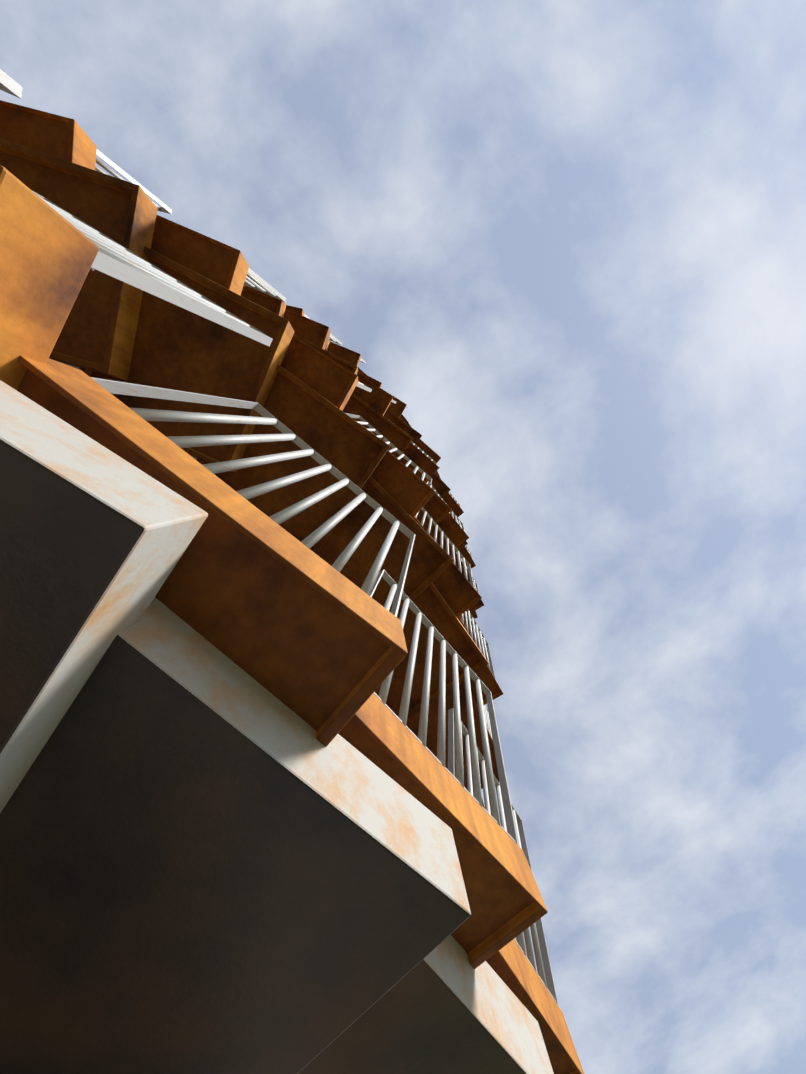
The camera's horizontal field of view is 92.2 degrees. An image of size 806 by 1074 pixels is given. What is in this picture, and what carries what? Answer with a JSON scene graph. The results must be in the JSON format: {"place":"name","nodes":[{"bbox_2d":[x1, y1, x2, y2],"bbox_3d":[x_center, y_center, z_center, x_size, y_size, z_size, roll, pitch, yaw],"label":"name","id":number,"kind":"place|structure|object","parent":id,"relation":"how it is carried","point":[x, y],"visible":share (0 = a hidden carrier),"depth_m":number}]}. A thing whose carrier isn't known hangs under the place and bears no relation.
{"place":"outdoors","nodes":[
{"label":"outdoors","id":0,"kind":"place"},
{"bbox_2d":[57,361,196,459],"bbox_3d":[-6.381,3.121,4.975,15.030,13.100,15.030,-33,-80,1],"label":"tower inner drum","id":1,"kind":"object","parent":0,"point":[79,368],"depth_m":3.39},
{"bbox_2d":[0,100,583,1073],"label":"tower steps","id":2,"kind":"structure","parent":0,"point":[248,824],"depth_m":0.97},
{"bbox_2d":[358,368,440,478],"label":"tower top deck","id":3,"kind":"structure","parent":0,"point":[402,418],"depth_m":10.88},
{"bbox_2d":[0,0,805,1073],"label":"sky","id":4,"kind":"structure","parent":0,"point":[567,236]},
{"bbox_3d":[-5.852,4.112,-1.417,13.328,0.120,13.328,-33,-80,1],"label":"foundation slab","id":5,"kind":"object","parent":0,"visible":0},
{"bbox_2d":[0,69,557,1004],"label":"railing","id":6,"kind":"object","parent":5,"relation":"on","point":[114,259],"visible":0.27,"depth_m":1.81}
]}

